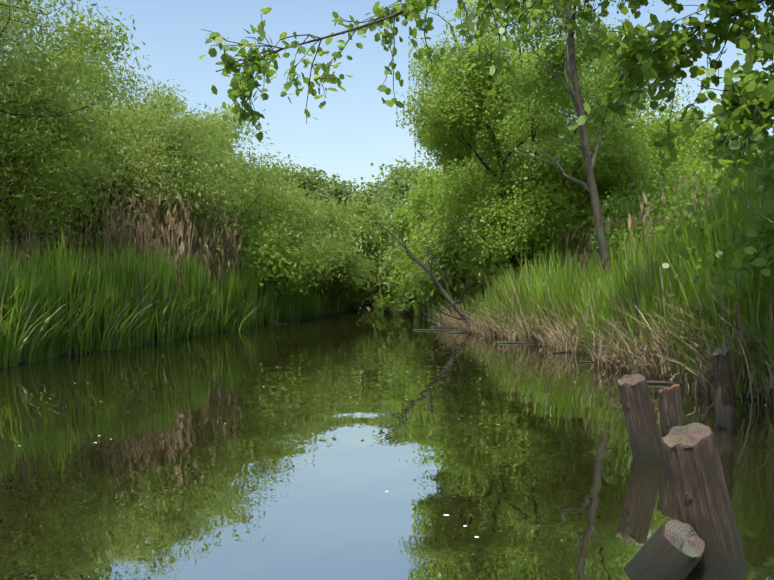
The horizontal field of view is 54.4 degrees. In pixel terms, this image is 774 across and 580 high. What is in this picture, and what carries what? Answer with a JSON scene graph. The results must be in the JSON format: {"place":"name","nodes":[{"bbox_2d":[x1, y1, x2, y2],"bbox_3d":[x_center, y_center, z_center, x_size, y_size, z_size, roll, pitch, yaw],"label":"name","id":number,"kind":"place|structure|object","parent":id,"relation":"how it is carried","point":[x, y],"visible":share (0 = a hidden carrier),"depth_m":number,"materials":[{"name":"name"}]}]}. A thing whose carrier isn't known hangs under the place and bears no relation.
{"place":"outdoors","nodes":[
{"label":"outdoors","id":0,"kind":"place"},
{"bbox_2d":[0,304,773,579],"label":"water","id":1,"kind":"structure","parent":0,"point":[367,442],"depth_m":4.78,"materials":[{"name":"liquid"}]},
{"bbox_2d":[278,323,700,384],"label":"floating sticks","id":2,"kind":"object","parent":1,"relation":"on","point":[662,382],"visible":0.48,"depth_m":13.89,"materials":[{"name":"wood"}]},
{"bbox_2d":[617,373,664,461],"bbox_3d":[1.732,1.259,4.867,0.215,1.455,0.214,-13,1,2],"label":"post","id":3,"kind":"object","parent":1,"relation":"in","point":[641,422],"visible":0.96,"depth_m":4.78,"materials":[{"name":"brown wood"}]},
{"bbox_2d":[624,520,704,579],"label":"post","id":4,"kind":"object","parent":1,"relation":"in","point":[672,550],"visible":0.98,"depth_m":2.79,"materials":[{"name":"brown wood"}]},
{"bbox_2d":[658,384,685,436],"bbox_3d":[1.987,1.313,5.104,0.183,1.356,0.190,-6,-1,2],"label":"post","id":5,"kind":"object","parent":1,"relation":"in","point":[671,409],"visible":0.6,"depth_m":5.04,"materials":[{"name":"brown wood"}]},
{"bbox_2d":[661,422,747,575],"bbox_3d":[1.327,1.245,2.936,0.228,1.458,0.225,-13,0,2],"label":"post","id":6,"kind":"object","parent":1,"relation":"in","point":[701,499],"visible":0.88,"depth_m":2.85,"materials":[{"name":"brown wood"}]},
{"bbox_2d":[712,346,735,428],"bbox_3d":[2.730,1.224,6.023,0.226,1.554,0.157,0,0,30],"label":"post","id":7,"kind":"object","parent":1,"relation":"in","point":[723,389],"visible":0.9,"depth_m":5.98,"materials":[{"name":"brown wood"}]},
{"bbox_2d":[0,298,773,403],"bbox_3d":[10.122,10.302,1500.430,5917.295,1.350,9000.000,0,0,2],"label":"ground","id":8,"kind":"structure","parent":0,"point":[744,396],"depth_m":16.21,"materials":[{"name":"brown soil"}]},
{"bbox_2d":[0,0,97,210],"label":"willow tree","id":9,"kind":"object","parent":8,"relation":"on","point":[23,49],"visible":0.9,"depth_m":12.62,"materials":[{"name":"green plant"}]},
{"bbox_2d":[0,233,131,361],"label":"green reeds","id":10,"kind":"object","parent":8,"relation":"on","point":[102,290],"visible":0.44,"depth_m":13.00,"materials":[{"name":"green plant"}]},
{"bbox_2d":[0,1,137,263],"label":"willow tree","id":11,"kind":"object","parent":8,"relation":"on","point":[5,224],"visible":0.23,"depth_m":17.90,"materials":[{"name":"green plant"}]},
{"bbox_2d":[9,230,142,264],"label":"dry reeds","id":12,"kind":"object","parent":8,"relation":"on","point":[65,248],"visible":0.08,"depth_m":15.90,"materials":[{"name":"plant"}]},
{"bbox_2d":[0,0,161,256],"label":"willow tree","id":13,"kind":"object","parent":8,"relation":"on","point":[80,164],"visible":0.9,"depth_m":15.95,"materials":[{"name":"green plant"}]},
{"bbox_2d":[0,6,176,262],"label":"willow tree","id":14,"kind":"object","parent":8,"relation":"on","point":[107,38],"visible":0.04,"depth_m":24.74,"materials":[{"name":"green plant"}]},
{"bbox_2d":[1,216,242,334],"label":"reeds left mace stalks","id":15,"kind":"object","parent":8,"relation":"on","point":[84,260],"visible":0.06,"depth_m":13.87,"materials":[{"name":"plant"}]},
{"bbox_2d":[1,200,257,292],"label":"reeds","id":16,"kind":"object","parent":15,"relation":"attached to","point":[111,252],"visible":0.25,"depth_m":15.01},
{"bbox_2d":[6,81,252,271],"bbox_3d":[-7.941,-2.629,21.914,7.985,6.890,6.624,0,0,2],"label":"bush","id":17,"kind":"object","parent":8,"relation":"on","point":[143,145],"visible":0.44,"depth_m":21.46,"materials":[{"name":"green plant"}]},
{"bbox_2d":[0,237,266,359],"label":"reeds","id":18,"kind":"object","parent":8,"relation":"on","point":[145,308],"visible":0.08,"depth_m":14.04,"materials":[{"name":"green plant"}]},
{"bbox_2d":[0,228,274,348],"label":"reeds","id":19,"kind":"object","parent":8,"relation":"on","point":[70,281],"visible":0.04,"depth_m":13.63,"materials":[{"name":"plant"}]},
{"bbox_2d":[0,264,285,367],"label":"reeds","id":20,"kind":"object","parent":8,"relation":"on","point":[7,347],"visible":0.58,"depth_m":13.77,"materials":[{"name":"green plant"}]},
{"bbox_2d":[72,169,245,287],"bbox_3d":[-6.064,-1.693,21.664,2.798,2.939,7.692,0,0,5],"label":"dry reeds","id":21,"kind":"object","parent":8,"relation":"on","point":[170,220],"visible":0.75,"depth_m":20.26,"materials":[{"name":"brown plant"}]},
{"bbox_2d":[48,228,277,346],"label":"reeds","id":22,"kind":"object","parent":8,"relation":"on","point":[237,292],"visible":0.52,"depth_m":18.99,"materials":[{"name":"green plant"}]},
{"bbox_2d":[112,103,250,235],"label":"bush","id":23,"kind":"object","parent":8,"relation":"on","point":[226,111],"depth_m":44.31,"materials":[{"name":"green plant"}]},
{"bbox_2d":[54,95,313,252],"bbox_3d":[-6.995,-2.918,25.180,8.325,7.573,8.366,0,0,2],"label":"bush","id":24,"kind":"object","parent":8,"relation":"on","point":[208,146],"visible":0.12,"depth_m":26.30,"materials":[{"name":"green plant"}]},
{"bbox_2d":[83,79,306,227],"bbox_3d":[-8.509,-4.426,33.011,9.328,10.523,9.050,0,0,2],"label":"bush","id":25,"kind":"object","parent":8,"relation":"on","point":[213,119],"visible":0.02,"depth_m":34.02,"materials":[{"name":"green plant"}]},
{"bbox_2d":[217,146,303,235],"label":"bush","id":26,"kind":"object","parent":8,"relation":"on","point":[267,172],"depth_m":39.52,"materials":[{"name":"green plant"}]},
{"bbox_2d":[199,212,326,295],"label":"bush","id":27,"kind":"object","parent":8,"relation":"on","point":[273,262],"visible":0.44,"depth_m":27.82,"materials":[{"name":"green plant"}]},
{"bbox_2d":[210,168,350,306],"bbox_3d":[-5.987,-2.076,31.736,8.677,6.042,8.330,0,0,2],"label":"bush","id":28,"kind":"object","parent":8,"relation":"on","point":[319,237],"visible":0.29,"depth_m":30.89,"materials":[{"name":"green plant"}]},
{"bbox_2d":[245,156,335,206],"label":"tree","id":29,"kind":"object","parent":8,"relation":"on","point":[301,177],"visible":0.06,"depth_m":71.40,"materials":[{"name":"green plant"}]},
{"bbox_2d":[274,219,343,298],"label":"bush","id":30,"kind":"object","parent":8,"relation":"on","point":[309,277],"visible":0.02,"depth_m":35.98,"materials":[{"name":"green plant"}]},
{"bbox_2d":[277,283,358,321],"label":"reeds","id":31,"kind":"object","parent":8,"relation":"on","point":[296,307],"visible":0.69,"depth_m":36.32,"materials":[{"name":"green plant"}]},
{"bbox_2d":[272,181,363,289],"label":"bush","id":32,"kind":"object","parent":8,"relation":"on","point":[332,220],"visible":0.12,"depth_m":40.49,"materials":[{"name":"green plant"}]},
{"bbox_2d":[290,165,349,213],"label":"tree","id":33,"kind":"object","parent":8,"relation":"on","point":[324,182],"visible":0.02,"depth_m":73.30,"materials":[{"name":"green plant"}]},
{"bbox_2d":[293,238,380,302],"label":"bush","id":34,"kind":"object","parent":8,"relation":"on","point":[353,279],"visible":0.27,"depth_m":42.52,"materials":[{"name":"green plant"}]},
{"bbox_2d":[319,173,364,206],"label":"tree","id":35,"kind":"object","parent":8,"relation":"on","point":[341,191],"visible":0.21,"depth_m":107.40,"materials":[{"name":"green plant"}]},
{"bbox_2d":[321,272,380,305],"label":"bush","id":36,"kind":"object","parent":8,"relation":"on","point":[359,298],"depth_m":51.78,"materials":[{"name":"green plant"}]},
{"bbox_2d":[312,193,397,298],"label":"bush","id":37,"kind":"object","parent":8,"relation":"on","point":[369,237],"visible":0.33,"depth_m":48.22,"materials":[{"name":"green plant"}]},
{"bbox_2d":[345,177,384,209],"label":"tree","id":38,"kind":"object","parent":8,"relation":"on","point":[366,193],"visible":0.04,"depth_m":99.24,"materials":[{"name":"green plant"}]},
{"bbox_2d":[360,292,377,300],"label":"bush","id":39,"kind":"object","parent":8,"relation":"on","point":[368,297],"visible":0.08,"depth_m":76.66,"materials":[{"name":"green plant"}]},
{"bbox_2d":[372,240,404,297],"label":"bush","id":40,"kind":"object","parent":8,"relation":"on","point":[382,289],"visible":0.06,"depth_m":50.01,"materials":[{"name":"green plant"}]},
{"bbox_2d":[372,236,428,310],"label":"bush","id":41,"kind":"object","parent":8,"relation":"on","point":[402,296],"visible":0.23,"depth_m":39.91,"materials":[{"name":"green plant"}]},
{"bbox_2d":[372,165,429,252],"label":"bush","id":42,"kind":"object","parent":8,"relation":"on","point":[401,189],"visible":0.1,"depth_m":70.45,"materials":[{"name":"green plant"}]},
{"bbox_2d":[369,155,441,251],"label":"bush","id":43,"kind":"object","parent":8,"relation":"on","point":[412,169],"visible":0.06,"depth_m":80.28,"materials":[{"name":"green plant"}]},
{"bbox_2d":[374,162,441,251],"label":"bush","id":44,"kind":"object","parent":8,"relation":"on","point":[391,190],"depth_m":86.14,"materials":[{"name":"green plant"}]},
{"bbox_2d":[382,167,439,249],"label":"bush","id":45,"kind":"object","parent":8,"relation":"on","point":[405,195],"visible":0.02,"depth_m":65.67,"materials":[{"name":"green plant"}]},
{"bbox_2d":[379,162,447,262],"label":"bush","id":46,"kind":"object","parent":8,"relation":"on","point":[397,224],"visible":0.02,"depth_m":44.17,"materials":[{"name":"green plant"}]},
{"bbox_2d":[373,289,485,321],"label":"grass","id":47,"kind":"structure","parent":8,"relation":"on","point":[420,305],"depth_m":32.05,"materials":[{"name":"green plant"}]},
{"bbox_2d":[387,212,471,307],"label":"bush","id":48,"kind":"object","parent":8,"relation":"on","point":[414,252],"visible":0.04,"depth_m":33.02,"materials":[{"name":"green plant"}]},
{"bbox_2d":[375,214,492,330],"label":"dead branch","id":49,"kind":"object","parent":8,"relation":"on","point":[442,290],"visible":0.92,"depth_m":22.00,"materials":[{"name":"grey wood"}]},
{"bbox_2d":[378,204,516,308],"bbox_3d":[2.705,-1.079,27.275,6.104,4.078,5.858,0,0,2],"label":"bush","id":50,"kind":"object","parent":8,"relation":"on","point":[449,243],"visible":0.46,"depth_m":26.88,"materials":[{"name":"green plant"}]},
{"bbox_2d":[407,72,510,240],"bbox_3d":[4.598,-4.963,36.531,7.225,11.738,8.365,0,0,2],"label":"bush","id":51,"kind":"object","parent":8,"relation":"on","point":[418,198],"depth_m":36.79,"materials":[{"name":"green plant"}]},
{"bbox_2d":[412,30,596,243],"bbox_3d":[5.003,-4.308,29.574,8.012,10.448,7.314,0,0,2],"label":"tree","id":52,"kind":"object","parent":8,"relation":"on","point":[461,171],"visible":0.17,"depth_m":27.97,"materials":[{"name":"green plant"}]},
{"bbox_2d":[444,209,582,303],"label":"bush","id":53,"kind":"object","parent":8,"relation":"on","point":[459,266],"depth_m":25.22,"materials":[{"name":"green plant"}]},
{"bbox_2d":[447,146,601,287],"bbox_3d":[4.353,-1.771,23.077,4.833,5.347,5.093,0,0,2],"label":"bush","id":54,"kind":"object","parent":8,"relation":"on","point":[511,237],"visible":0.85,"depth_m":22.27,"materials":[{"name":"green plant"}]},
{"bbox_2d":[396,0,674,277],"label":"tree","id":55,"kind":"object","parent":8,"relation":"on","point":[468,85],"visible":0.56,"depth_m":21.69,"materials":[{"name":"green plant"}]},
{"bbox_2d":[400,274,768,395],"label":"dry grass","id":56,"kind":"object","parent":8,"relation":"on","point":[602,355],"visible":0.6,"depth_m":10.93,"materials":[{"name":"beige plant"}]},
{"bbox_2d":[483,0,692,285],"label":"alder tree","id":57,"kind":"object","parent":8,"relation":"on","point":[564,65],"visible":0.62,"depth_m":17.80,"materials":[{"name":"green plant"}]},
{"bbox_2d":[518,183,708,277],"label":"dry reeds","id":58,"kind":"object","parent":8,"relation":"on","point":[665,222],"depth_m":18.11,"materials":[{"name":"green plant"}]},
{"bbox_2d":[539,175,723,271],"bbox_3d":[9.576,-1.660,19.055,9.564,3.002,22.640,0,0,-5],"label":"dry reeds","id":59,"kind":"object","parent":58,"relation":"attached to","point":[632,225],"visible":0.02,"depth_m":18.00,"materials":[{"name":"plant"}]},
{"bbox_2d":[461,289,773,403],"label":"grass","id":60,"kind":"structure","parent":8,"relation":"on","point":[719,339],"depth_m":9.59,"materials":[{"name":"green plant"}]},
{"bbox_2d":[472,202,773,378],"bbox_3d":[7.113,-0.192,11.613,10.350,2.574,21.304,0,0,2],"label":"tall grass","id":61,"kind":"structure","parent":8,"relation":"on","point":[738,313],"depth_m":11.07,"materials":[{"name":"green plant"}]},
{"bbox_2d":[475,212,773,373],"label":"green grass","id":62,"kind":"structure","parent":8,"relation":"on","point":[540,291],"depth_m":11.85,"materials":[{"name":"green plant"}]},
{"bbox_2d":[479,239,773,348],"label":"dark grass","id":63,"kind":"structure","parent":8,"relation":"on","point":[634,297],"depth_m":12.23,"materials":[{"name":"green plant"}]},
{"bbox_2d":[537,61,719,221],"bbox_3d":[7.768,-3.243,24.745,6.098,8.001,6.164,0,0,2],"label":"tree","id":64,"kind":"object","parent":8,"relation":"on","point":[676,141],"visible":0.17,"depth_m":23.35,"materials":[{"name":"green plant"}]},
{"bbox_2d":[568,182,702,270],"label":"bush","id":65,"kind":"object","parent":8,"relation":"on","point":[605,223],"depth_m":24.20,"materials":[{"name":"green plant"}]},
{"bbox_2d":[581,164,701,267],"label":"bush","id":66,"kind":"object","parent":8,"relation":"on","point":[624,212],"visible":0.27,"depth_m":18.56,"materials":[{"name":"green plant"}]},
{"bbox_2d":[520,186,771,295],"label":"tall grass","id":67,"kind":"structure","parent":8,"relation":"on","point":[612,255],"depth_m":16.09,"materials":[{"name":"green plant"}]},
{"bbox_2d":[571,108,734,205],"bbox_3d":[11.168,-3.152,30.316,8.179,7.699,8.080,0,0,2],"label":"bush","id":68,"kind":"object","parent":8,"relation":"on","point":[717,172],"visible":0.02,"depth_m":28.55,"materials":[{"name":"green plant"}]},
{"bbox_2d":[642,155,750,259],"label":"bush","id":69,"kind":"object","parent":8,"relation":"on","point":[683,198],"visible":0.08,"depth_m":15.14,"materials":[{"name":"green plant"}]},
{"bbox_2d":[651,132,773,326],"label":"tall grass","id":70,"kind":"structure","parent":8,"relation":"on","point":[737,201],"depth_m":9.71,"materials":[{"name":"green plant"}]},
{"bbox_2d":[655,115,773,298],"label":"leaves","id":71,"kind":"object","parent":8,"relation":"on","point":[752,236],"visible":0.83,"depth_m":7.09,"materials":[{"name":"green plant"}]},
{"bbox_2d":[663,108,768,179],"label":"bush","id":72,"kind":"object","parent":8,"relation":"on","point":[712,128],"visible":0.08,"depth_m":33.51,"materials":[{"name":"green plant"}]},
{"bbox_2d":[661,298,773,404],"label":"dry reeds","id":73,"kind":"object","parent":8,"relation":"on","point":[766,392],"visible":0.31,"depth_m":7.67,"materials":[{"name":"green plant"}]},
{"bbox_2d":[663,131,773,258],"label":"bush","id":74,"kind":"object","parent":8,"relation":"on","point":[701,183],"visible":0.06,"depth_m":11.27,"materials":[{"name":"green plant"}]},
{"bbox_3d":[4.489,-4.539,5.955,5.388,10.551,8.949,0,0,2],"label":"tree wood","id":75,"kind":"object","parent":8,"relation":"on","visible":0},
{"bbox_2d":[199,0,648,141],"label":"overhanging branch","id":76,"kind":"object","parent":75,"relation":"attached to","point":[245,85],"visible":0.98,"depth_m":4.95,"materials":[{"name":"green plant"}]},
{"bbox_2d":[414,0,513,24],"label":"leaves","id":77,"kind":"object","parent":75,"relation":"attached to","point":[421,7],"visible":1,"depth_m":4.64,"materials":[{"name":"green plant"}]},
{"bbox_2d":[564,0,676,33],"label":"leaves","id":78,"kind":"object","parent":75,"relation":"attached to","point":[604,4],"visible":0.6,"depth_m":5.89,"materials":[{"name":"green plant"}]},
{"bbox_2d":[568,0,773,168],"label":"overhanging branch","id":79,"kind":"object","parent":75,"relation":"attached to","point":[631,52],"visible":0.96,"depth_m":5.36,"materials":[{"name":"green plant"}]},
{"bbox_2d":[665,21,773,187],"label":"overhanging branch","id":80,"kind":"object","parent":75,"relation":"attached to","point":[752,107],"visible":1,"depth_m":4.86,"materials":[{"name":"green plant"}]},
{"bbox_2d":[0,0,773,257],"label":"sky","id":81,"kind":"structure","parent":0,"point":[354,130],"materials":[{"name":"blue"}]}
]}

